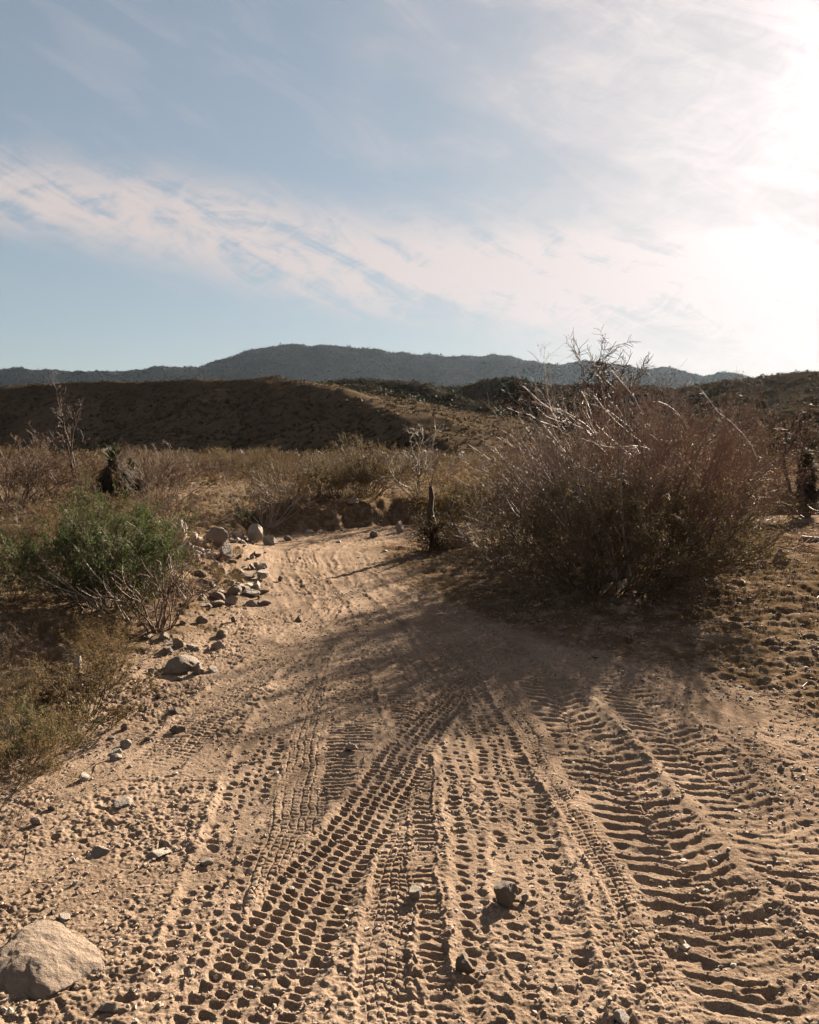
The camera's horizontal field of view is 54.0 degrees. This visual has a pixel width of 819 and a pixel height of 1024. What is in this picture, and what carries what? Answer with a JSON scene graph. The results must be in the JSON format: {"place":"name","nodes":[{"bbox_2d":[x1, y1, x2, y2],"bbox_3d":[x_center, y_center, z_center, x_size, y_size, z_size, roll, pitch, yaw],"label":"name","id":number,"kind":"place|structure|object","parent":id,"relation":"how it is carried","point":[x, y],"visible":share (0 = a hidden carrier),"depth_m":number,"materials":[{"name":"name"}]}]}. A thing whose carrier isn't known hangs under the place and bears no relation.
{"place":"outdoors","nodes":[
{"label":"outdoors","id":0,"kind":"place"},
{"bbox_2d":[0,522,186,687],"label":"dry grass","id":1,"kind":"structure","parent":0,"point":[25,673],"depth_m":7.71,"materials":[{"name":"brown plant"}]},
{"bbox_2d":[0,500,354,714],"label":"dry grass","id":2,"kind":"structure","parent":0,"point":[72,585],"depth_m":8.27,"materials":[{"name":"plant"}]},
{"bbox_2d":[0,377,652,453],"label":"hill","id":3,"kind":"structure","parent":0,"point":[19,426],"depth_m":176.32,"materials":[{"name":"brown soil"}]},
{"bbox_2d":[0,375,631,452],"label":"hillside scrub","id":4,"kind":"object","parent":3,"relation":"on","point":[410,401],"visible":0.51,"depth_m":168.97,"materials":[{"name":"plant"}]},
{"bbox_2d":[0,344,746,387],"bbox_3d":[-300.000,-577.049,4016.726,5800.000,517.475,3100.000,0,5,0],"label":"mountain","id":5,"kind":"structure","parent":0,"point":[467,375],"depth_m":3675.17,"materials":[{"name":"grey stone"}]},
{"bbox_2d":[0,342,747,386],"bbox_3d":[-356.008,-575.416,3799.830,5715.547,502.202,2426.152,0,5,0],"label":"mountain scrub","id":6,"kind":"object","parent":5,"relation":"on","point":[294,349],"visible":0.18,"depth_m":3721.22,"materials":[{"name":"plant"}]},
{"bbox_2d":[0,456,818,1023],"bbox_3d":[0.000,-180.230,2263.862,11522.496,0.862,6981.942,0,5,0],"label":"ground","id":7,"kind":"structure","parent":0,"point":[316,556],"depth_m":3.72,"materials":[{"name":"beige sand"}]},
{"bbox_2d":[0,676,50,765],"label":"desert shrub","id":8,"kind":"object","parent":7,"relation":"on","point":[7,684],"visible":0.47,"depth_m":4.29,"materials":[{"name":"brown plant"}]},
{"bbox_2d":[0,621,57,677],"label":"desert shrub","id":9,"kind":"object","parent":7,"relation":"on","point":[16,650],"visible":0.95,"depth_m":5.72,"materials":[{"name":"brown plant"}]},
{"bbox_2d":[0,513,57,557],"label":"desert shrub","id":10,"kind":"object","parent":7,"relation":"on","point":[34,529],"visible":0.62,"depth_m":9.62,"materials":[{"name":"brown plant"}]},
{"bbox_2d":[0,552,72,601],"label":"desert shrub","id":11,"kind":"object","parent":7,"relation":"on","point":[11,587],"visible":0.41,"depth_m":7.63,"materials":[{"name":"brown plant"}]},
{"bbox_2d":[0,660,74,706],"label":"desert shrub","id":12,"kind":"object","parent":7,"relation":"on","point":[31,678],"visible":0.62,"depth_m":4.87,"materials":[{"name":"brown plant"}]},
{"bbox_2d":[0,493,91,534],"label":"desert shrub","id":13,"kind":"object","parent":7,"relation":"on","point":[27,510],"visible":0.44,"depth_m":11.74,"materials":[{"name":"brown plant"}]},
{"bbox_2d":[0,427,98,511],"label":"desert shrub","id":14,"kind":"object","parent":7,"relation":"on","point":[29,482],"visible":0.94,"depth_m":15.60,"materials":[{"name":"brown plant"}]},
{"bbox_2d":[0,673,102,795],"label":"desert shrub","id":15,"kind":"object","parent":7,"relation":"on","point":[42,751],"visible":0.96,"depth_m":3.83,"materials":[{"name":"plant"}]},
{"bbox_2d":[0,443,102,505],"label":"desert shrub","id":16,"kind":"object","parent":7,"relation":"on","point":[74,478],"visible":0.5,"depth_m":16.10,"materials":[{"name":"brown plant"}]},
{"bbox_2d":[0,920,104,1002],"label":"boulder","id":17,"kind":"object","parent":7,"relation":"on","point":[42,959],"visible":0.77,"depth_m":2.45,"materials":[{"name":"beige stone"}]},
{"bbox_2d":[13,604,94,643],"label":"desert shrub","id":18,"kind":"object","parent":7,"relation":"on","point":[53,622],"visible":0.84,"depth_m":6.39,"materials":[{"name":"brown plant"}]},
{"bbox_2d":[0,690,109,764],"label":"desert shrub","id":19,"kind":"object","parent":7,"relation":"on","point":[25,722],"visible":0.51,"depth_m":4.13,"materials":[{"name":"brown plant"}]},
{"bbox_2d":[25,376,96,494],"bbox_3d":[-7.342,-1.532,16.983,1.583,2.576,1.098,3,6,37],"label":"bare tree","id":20,"kind":"object","parent":7,"relation":"on","point":[63,423],"visible":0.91,"depth_m":16.93,"materials":[{"name":"brown plant"}]},
{"bbox_2d":[0,468,136,602],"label":"creosote bush","id":21,"kind":"object","parent":7,"relation":"on","point":[45,536],"visible":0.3,"depth_m":7.70,"materials":[{"name":"green plant"}]},
{"bbox_2d":[27,526,128,622],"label":"dead shrub","id":22,"kind":"object","parent":7,"relation":"on","point":[84,596],"visible":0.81,"depth_m":6.97,"materials":[{"name":"brown plant"}]},
{"bbox_2d":[0,638,165,745],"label":"desert shrub","id":23,"kind":"object","parent":7,"relation":"on","point":[92,688],"visible":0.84,"depth_m":4.67,"materials":[{"name":"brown plant"}]},
{"bbox_2d":[45,448,124,491],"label":"desert shrub","id":24,"kind":"object","parent":7,"relation":"on","point":[96,465],"visible":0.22,"depth_m":18.12,"materials":[{"name":"plant"}]},
{"bbox_2d":[10,470,163,544],"bbox_3d":[-4.179,0.054,10.419,1.959,1.168,1.518,-1,5,-10],"label":"desert shrub","id":25,"kind":"object","parent":7,"relation":"on","point":[48,515],"visible":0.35,"depth_m":10.40,"materials":[{"name":"plant"}]},
{"bbox_2d":[87,846,109,856],"bbox_3d":[-1.236,1.354,3.188,0.080,0.048,0.074,4,6,40],"label":"stone","id":26,"kind":"object","parent":7,"relation":"on","point":[97,851],"visible":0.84,"depth_m":3.18,"materials":[{"name":"stone"}]},
{"bbox_2d":[56,599,141,645],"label":"desert shrub","id":27,"kind":"object","parent":7,"relation":"on","point":[107,625],"visible":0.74,"depth_m":6.42,"materials":[{"name":"plant"}]},
{"bbox_2d":[0,483,200,620],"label":"creosote bush","id":28,"kind":"object","parent":7,"relation":"on","point":[145,545],"visible":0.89,"depth_m":7.30,"materials":[{"name":"green plant"}]},
{"bbox_2d":[59,613,145,673],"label":"desert shrub","id":29,"kind":"object","parent":7,"relation":"on","point":[95,645],"visible":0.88,"depth_m":5.71,"materials":[{"name":"plant"}]},
{"bbox_2d":[97,1002,117,1012],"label":"stone","id":30,"kind":"object","parent":7,"relation":"on","point":[104,1007],"visible":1,"depth_m":2.29,"materials":[{"name":"stone"}]},
{"bbox_2d":[83,444,143,508],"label":"yucca","id":31,"kind":"object","parent":7,"relation":"on","point":[106,481],"visible":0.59,"depth_m":15.72,"materials":[{"name":"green plant"}]},
{"bbox_2d":[72,487,158,538],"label":"desert shrub","id":32,"kind":"object","parent":7,"relation":"on","point":[115,506],"visible":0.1,"depth_m":10.84,"materials":[{"name":"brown plant"}]},
{"bbox_2d":[114,797,132,808],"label":"stone","id":33,"kind":"object","parent":7,"relation":"on","point":[122,802],"visible":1,"depth_m":3.62,"materials":[{"name":"stone"}]},
{"bbox_2d":[89,460,169,497],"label":"desert shrub","id":34,"kind":"object","parent":7,"relation":"on","point":[145,474],"visible":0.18,"depth_m":17.34,"materials":[{"name":"brown plant"}]},
{"bbox_2d":[93,439,169,483],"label":"desert shrub","id":35,"kind":"object","parent":7,"relation":"on","point":[131,456],"visible":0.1,"depth_m":20.54,"materials":[{"name":"brown plant"}]},
{"bbox_2d":[84,448,186,490],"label":"desert shrub","id":36,"kind":"object","parent":7,"relation":"on","point":[141,460],"visible":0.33,"depth_m":18.02,"materials":[{"name":"brown plant"}]},
{"bbox_2d":[123,456,147,497],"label":"yucca","id":37,"kind":"object","parent":7,"relation":"on","point":[133,470],"visible":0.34,"depth_m":17.41,"materials":[{"name":"green plant"}]},
{"bbox_2d":[71,538,229,632],"bbox_3d":[-2.130,0.625,6.669,0.809,0.832,1.333,2,5,21],"label":"dead shrub","id":38,"kind":"object","parent":7,"relation":"on","point":[166,595],"visible":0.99,"depth_m":6.75,"materials":[{"name":"brown plant"}]},
{"bbox_2d":[90,496,214,561],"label":"desert shrub","id":39,"kind":"object","parent":7,"relation":"on","point":[179,532],"visible":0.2,"depth_m":9.16,"materials":[{"name":"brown plant"}]},
{"bbox_2d":[84,440,233,505],"bbox_3d":[-5.218,-0.637,16.469,2.909,1.712,2.690,-3,5,-30],"label":"desert shrub","id":40,"kind":"object","parent":7,"relation":"on","point":[172,470],"visible":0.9,"depth_m":16.06,"materials":[{"name":"brown plant"}]},
{"bbox_2d":[148,847,170,858],"bbox_3d":[-0.993,1.356,3.193,0.078,0.037,0.087,4,6,41],"label":"stone","id":41,"kind":"object","parent":7,"relation":"on","point":[158,853],"visible":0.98,"depth_m":3.17,"materials":[{"name":"stone"}]},
{"bbox_2d":[121,483,215,527],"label":"desert shrub","id":42,"kind":"object","parent":7,"relation":"on","point":[165,501],"visible":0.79,"depth_m":13.01,"materials":[{"name":"brown plant"}]},
{"bbox_2d":[145,574,208,608],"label":"desert shrub","id":43,"kind":"object","parent":7,"relation":"on","point":[200,588],"visible":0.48,"depth_m":7.74,"materials":[{"name":"brown plant"}]},
{"bbox_2d":[162,654,198,675],"bbox_3d":[-1.650,1.100,5.770,0.319,0.140,0.254,-3,6,-37],"label":"stone","id":44,"kind":"object","parent":7,"relation":"on","point":[181,664],"visible":0.89,"depth_m":5.69,"materials":[{"name":"grey stone"}]},
{"bbox_2d":[170,539,229,571],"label":"desert shrub","id":45,"kind":"object","parent":7,"relation":"on","point":[202,555],"visible":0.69,"depth_m":9.77,"materials":[{"name":"brown plant"}]},
{"bbox_2d":[0,511,409,768],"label":"plant litter","id":46,"kind":"object","parent":7,"relation":"on","point":[110,636],"visible":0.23,"depth_m":6.43,"materials":[{"name":"plant"}]},
{"bbox_2d":[184,453,235,477],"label":"desert shrub","id":47,"kind":"object","parent":7,"relation":"on","point":[206,469],"visible":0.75,"depth_m":27.45,"materials":[{"name":"brown plant"}]},
{"bbox_2d":[203,527,227,547],"bbox_3d":[-2.707,0.365,11.206,0.223,0.320,0.348,3,6,36],"label":"stone","id":48,"kind":"object","parent":7,"relation":"on","point":[219,535],"visible":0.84,"depth_m":11.14,"materials":[{"name":"grey stone"}]},
{"bbox_2d":[201,558,247,589],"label":"desert shrub","id":49,"kind":"object","parent":7,"relation":"on","point":[221,575],"visible":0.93,"depth_m":9.12,"materials":[{"name":"plant"}]},
{"bbox_2d":[219,542,232,560],"bbox_3d":[-2.404,0.531,10.602,0.190,0.263,0.262,-2,5,-22],"label":"stone","id":50,"kind":"object","parent":7,"relation":"on","point":[227,552],"visible":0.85,"depth_m":10.54,"materials":[{"name":"grey stone"}]},
{"bbox_2d":[203,448,258,474],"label":"desert shrub","id":51,"kind":"object","parent":7,"relation":"on","point":[235,463],"visible":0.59,"depth_m":28.96,"materials":[{"name":"brown plant"}]},
{"bbox_2d":[234,506,263,521],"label":"desert shrub","id":52,"kind":"object","parent":7,"relation":"on","point":[245,516],"visible":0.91,"depth_m":14.96,"materials":[{"name":"brown plant"}]},
{"bbox_2d":[225,448,279,474],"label":"desert shrub","id":53,"kind":"object","parent":7,"relation":"on","point":[261,456],"visible":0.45,"depth_m":27.87,"materials":[{"name":"brown plant"}]},
{"bbox_2d":[248,524,262,542],"bbox_3d":[-2.544,0.389,13.273,0.246,0.399,0.346,-1,5,-11],"label":"stone","id":54,"kind":"object","parent":7,"relation":"on","point":[255,531],"visible":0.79,"depth_m":13.19,"materials":[{"name":"stone"}]},
{"bbox_2d":[200,465,330,527],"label":"desert shrub","id":55,"kind":"object","parent":7,"relation":"on","point":[273,499],"visible":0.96,"depth_m":14.57,"materials":[{"name":"brown plant"}]},
{"bbox_2d":[237,446,301,477],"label":"desert shrub","id":56,"kind":"object","parent":7,"relation":"on","point":[257,461],"visible":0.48,"depth_m":26.16,"materials":[{"name":"brown plant"}]},
{"bbox_2d":[259,459,304,480],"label":"desert shrub","id":57,"kind":"object","parent":7,"relation":"on","point":[283,466],"visible":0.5,"depth_m":24.01,"materials":[{"name":"brown plant"}]},
{"bbox_2d":[230,439,365,516],"bbox_3d":[-2.288,-0.659,15.623,2.360,1.527,2.321,-3,5,-32],"label":"desert shrub","id":58,"kind":"object","parent":7,"relation":"on","point":[301,482],"visible":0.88,"depth_m":15.42,"materials":[{"name":"brown plant"}]},
{"bbox_2d":[292,448,349,472],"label":"desert shrub","id":59,"kind":"object","parent":7,"relation":"on","point":[322,452],"visible":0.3,"depth_m":25.94,"materials":[{"name":"brown plant"}]},
{"bbox_2d":[310,465,331,502],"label":"cholla cactus","id":60,"kind":"object","parent":7,"relation":"on","point":[320,481],"visible":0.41,"depth_m":16.77,"materials":[{"name":"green plant"}]},
{"bbox_2d":[309,461,369,495],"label":"desert shrub","id":61,"kind":"object","parent":7,"relation":"on","point":[345,478],"visible":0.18,"depth_m":17.49,"materials":[{"name":"brown plant"}]},
{"bbox_2d":[295,449,390,499],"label":"desert shrub","id":62,"kind":"object","parent":7,"relation":"on","point":[365,476],"visible":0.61,"depth_m":17.01,"materials":[{"name":"brown plant"}]},
{"bbox_2d":[322,451,393,496],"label":"desert shrub","id":63,"kind":"object","parent":7,"relation":"on","point":[371,480],"visible":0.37,"depth_m":17.41,"materials":[{"name":"plant"}]},
{"bbox_2d":[308,431,437,496],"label":"desert shrub","id":64,"kind":"object","parent":7,"relation":"on","point":[359,458],"visible":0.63,"depth_m":17.75,"materials":[{"name":"brown plant"}]},
{"bbox_2d":[0,481,818,793],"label":"gravel","id":65,"kind":"structure","parent":7,"relation":"on","point":[780,767],"depth_m":7.62,"materials":[{"name":"brown stone"}]},
{"bbox_2d":[0,444,818,466],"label":"ground cover","id":66,"kind":"object","parent":7,"relation":"on","point":[299,453],"visible":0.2,"depth_m":86.58,"materials":[{"name":"brown plant"}]},
{"bbox_2d":[0,474,818,643],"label":"dry grass","id":67,"kind":"structure","parent":7,"relation":"on","point":[440,553],"depth_m":8.54,"materials":[{"name":"brown plant"}]},
{"bbox_2d":[0,459,818,487],"bbox_3d":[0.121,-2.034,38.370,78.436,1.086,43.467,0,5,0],"label":"ground cover","id":68,"kind":"object","parent":7,"relation":"on","point":[241,475],"visible":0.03,"depth_m":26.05,"materials":[{"name":"brown plant"}]},
{"bbox_2d":[376,416,449,500],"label":"dead shrub","id":69,"kind":"object","parent":7,"relation":"on","point":[418,463],"visible":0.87,"depth_m":17.23,"materials":[{"name":"plant"}]},
{"bbox_2d":[409,884,421,899],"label":"stone","id":70,"kind":"object","parent":7,"relation":"on","point":[415,891],"visible":1,"depth_m":2.87,"materials":[{"name":"stone"}]},
{"bbox_2d":[405,455,461,553],"bbox_3d":[0.352,-0.056,12.249,0.936,1.640,1.112,0,5,0],"label":"dead stump","id":71,"kind":"object","parent":7,"relation":"on","point":[434,527],"visible":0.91,"depth_m":12.19,"materials":[{"name":"wood"}]},
{"bbox_2d":[374,447,502,526],"bbox_3d":[0.953,-0.468,17.239,2.556,1.966,3.300,2,5,23],"label":"desert shrub","id":72,"kind":"object","parent":7,"relation":"on","point":[442,489],"visible":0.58,"depth_m":16.79,"materials":[{"name":"plant"}]},
{"bbox_2d":[439,523,476,547],"bbox_3d":[0.813,0.419,12.623,0.731,0.488,0.235,1,5,12],"label":"rock slab","id":73,"kind":"object","parent":7,"relation":"on","point":[459,538],"visible":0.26,"depth_m":12.59,"materials":[{"name":"stone"}]},
{"bbox_2d":[455,952,472,972],"bbox_3d":[0.169,1.389,2.474,0.054,0.054,0.041,1,5,13],"label":"stone","id":74,"kind":"object","parent":7,"relation":"on","point":[463,964],"visible":1,"depth_m":2.46,"materials":[{"name":"grey stone"}]},
{"bbox_2d":[457,445,498,470],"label":"desert shrub","id":75,"kind":"object","parent":7,"relation":"on","point":[472,459],"visible":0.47,"depth_m":36.94,"materials":[{"name":"plant"}]},
{"bbox_2d":[441,464,536,523],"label":"desert shrub","id":76,"kind":"object","parent":7,"relation":"on","point":[464,489],"visible":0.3,"depth_m":16.65,"materials":[{"name":"brown plant"}]},
{"bbox_2d":[460,446,536,484],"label":"desert shrub","id":77,"kind":"object","parent":7,"relation":"on","point":[497,463],"visible":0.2,"depth_m":21.36,"materials":[{"name":"plant"}]},
{"bbox_2d":[465,453,543,492],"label":"desert shrub","id":78,"kind":"object","parent":7,"relation":"on","point":[486,467],"visible":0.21,"depth_m":18.32,"materials":[{"name":"brown plant"}]},
{"bbox_2d":[494,880,518,907],"bbox_3d":[0.342,1.360,2.867,0.080,0.089,0.080,2,5,28],"label":"stone","id":79,"kind":"object","parent":7,"relation":"on","point":[505,892],"visible":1,"depth_m":2.84,"materials":[{"name":"grey stone"}]},
{"bbox_2d":[453,462,571,543],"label":"desert bush","id":80,"kind":"object","parent":7,"relation":"on","point":[490,510],"visible":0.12,"depth_m":12.63,"materials":[{"name":"brown plant"}]},
{"bbox_2d":[510,370,573,473],"bbox_3d":[2.601,-1.095,14.933,1.426,3.092,0.984,-2,5,-22],"label":"bare tree","id":81,"kind":"object","parent":7,"relation":"on","point":[553,396],"visible":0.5,"depth_m":14.78,"materials":[{"name":"brown plant"}]},
{"bbox_2d":[442,418,670,545],"bbox_3d":[2.255,-0.511,12.463,3.312,2.081,3.202,-4,6,-43],"label":"desert bush","id":82,"kind":"object","parent":7,"relation":"on","point":[522,473],"visible":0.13,"depth_m":12.28,"materials":[{"name":"brown plant"}]},
{"bbox_2d":[479,382,663,589],"bbox_3d":[1.647,-0.289,8.381,1.832,2.225,1.035,1,5,10],"label":"dead shrub","id":83,"kind":"object","parent":7,"relation":"on","point":[581,496],"visible":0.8,"depth_m":8.24,"materials":[{"name":"brown plant"}]},
{"bbox_2d":[361,505,818,626],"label":"plant litter","id":84,"kind":"object","parent":7,"relation":"on","point":[587,592],"visible":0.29,"depth_m":8.54,"materials":[{"name":"brown plant"}]},
{"bbox_2d":[540,325,656,458],"bbox_3d":[3.114,-1.242,13.159,1.524,3.611,2.790,3,6,37],"label":"bare tree","id":85,"kind":"object","parent":7,"relation":"on","point":[604,386],"visible":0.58,"depth_m":12.91,"materials":[{"name":"brown plant"}]},
{"bbox_2d":[434,432,808,623],"bbox_3d":[2.068,0.141,8.578,3.843,1.974,4.106,1,5,14],"label":"desert bush","id":86,"kind":"object","parent":7,"relation":"on","point":[543,528],"visible":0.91,"depth_m":7.99,"materials":[{"name":"brown plant"}]},
{"bbox_2d":[613,1009,629,1023],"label":"stone","id":87,"kind":"object","parent":7,"relation":"on","point":[621,1016],"visible":1,"depth_m":2.25,"materials":[{"name":"stone"}]},
{"bbox_2d":[431,343,818,574],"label":"desert bush","id":88,"kind":"object","parent":7,"relation":"on","point":[656,456],"visible":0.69,"depth_m":9.32,"materials":[{"name":"brown plant"}]},
{"bbox_2d":[598,394,818,539],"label":"desert bush","id":89,"kind":"object","parent":7,"relation":"on","point":[783,485],"visible":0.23,"depth_m":12.82,"materials":[{"name":"brown plant"}]},
{"bbox_2d":[685,493,784,532],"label":"desert shrub","id":90,"kind":"object","parent":7,"relation":"on","point":[760,517],"visible":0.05,"depth_m":14.87,"materials":[{"name":"brown plant"}]},
{"bbox_2d":[698,452,816,520],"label":"desert shrub","id":91,"kind":"object","parent":7,"relation":"on","point":[807,478],"visible":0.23,"depth_m":17.59,"materials":[{"name":"brown plant"}]},
{"bbox_2d":[745,406,818,518],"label":"bare tree","id":92,"kind":"object","parent":7,"relation":"on","point":[815,498],"visible":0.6,"depth_m":18.62,"materials":[{"name":"brown plant"}]},
{"bbox_2d":[747,483,818,523],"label":"desert shrub","id":93,"kind":"object","parent":7,"relation":"on","point":[791,508],"visible":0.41,"depth_m":17.29,"materials":[{"name":"plant"}]},
{"bbox_2d":[792,450,818,516],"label":"yucca","id":94,"kind":"object","parent":7,"relation":"on","point":[810,491],"visible":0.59,"depth_m":18.86,"materials":[{"name":"brown plant"}]},
{"bbox_2d":[0,496,818,882],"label":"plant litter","id":95,"kind":"object","parent":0,"point":[474,590],"visible":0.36,"depth_m":6.49,"materials":[{"name":"brown plant"}]},
{"bbox_2d":[0,0,818,377],"label":"sky","id":96,"kind":"structure","parent":0,"point":[183,183],"materials":[{"name":"blue"}]},
{"bbox_2d":[327,378,642,439],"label":"hill","id":97,"kind":"structure","parent":0,"point":[479,393],"depth_m":419.21,"materials":[{"name":"brown soil"}]},
{"bbox_2d":[319,376,648,440],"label":"hillside scrub","id":98,"kind":"object","parent":97,"relation":"on","point":[449,391],"visible":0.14,"depth_m":416.63,"materials":[{"name":"plant"}]},
{"bbox_2d":[415,484,818,654],"bbox_3d":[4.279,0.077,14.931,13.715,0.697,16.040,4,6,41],"label":"dry grass","id":99,"kind":"structure","parent":0,"point":[637,635],"depth_m":8.14,"materials":[{"name":"brown plant"}]},
{"bbox_2d":[551,371,818,450],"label":"hill","id":100,"kind":"structure","parent":0,"point":[790,378],"depth_m":418.83,"materials":[{"name":"brown soil"}]},
{"bbox_2d":[567,369,818,449],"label":"hillside scrub","id":101,"kind":"object","parent":100,"relation":"on","point":[780,392],"visible":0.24,"depth_m":411.61,"materials":[{"name":"plant"}]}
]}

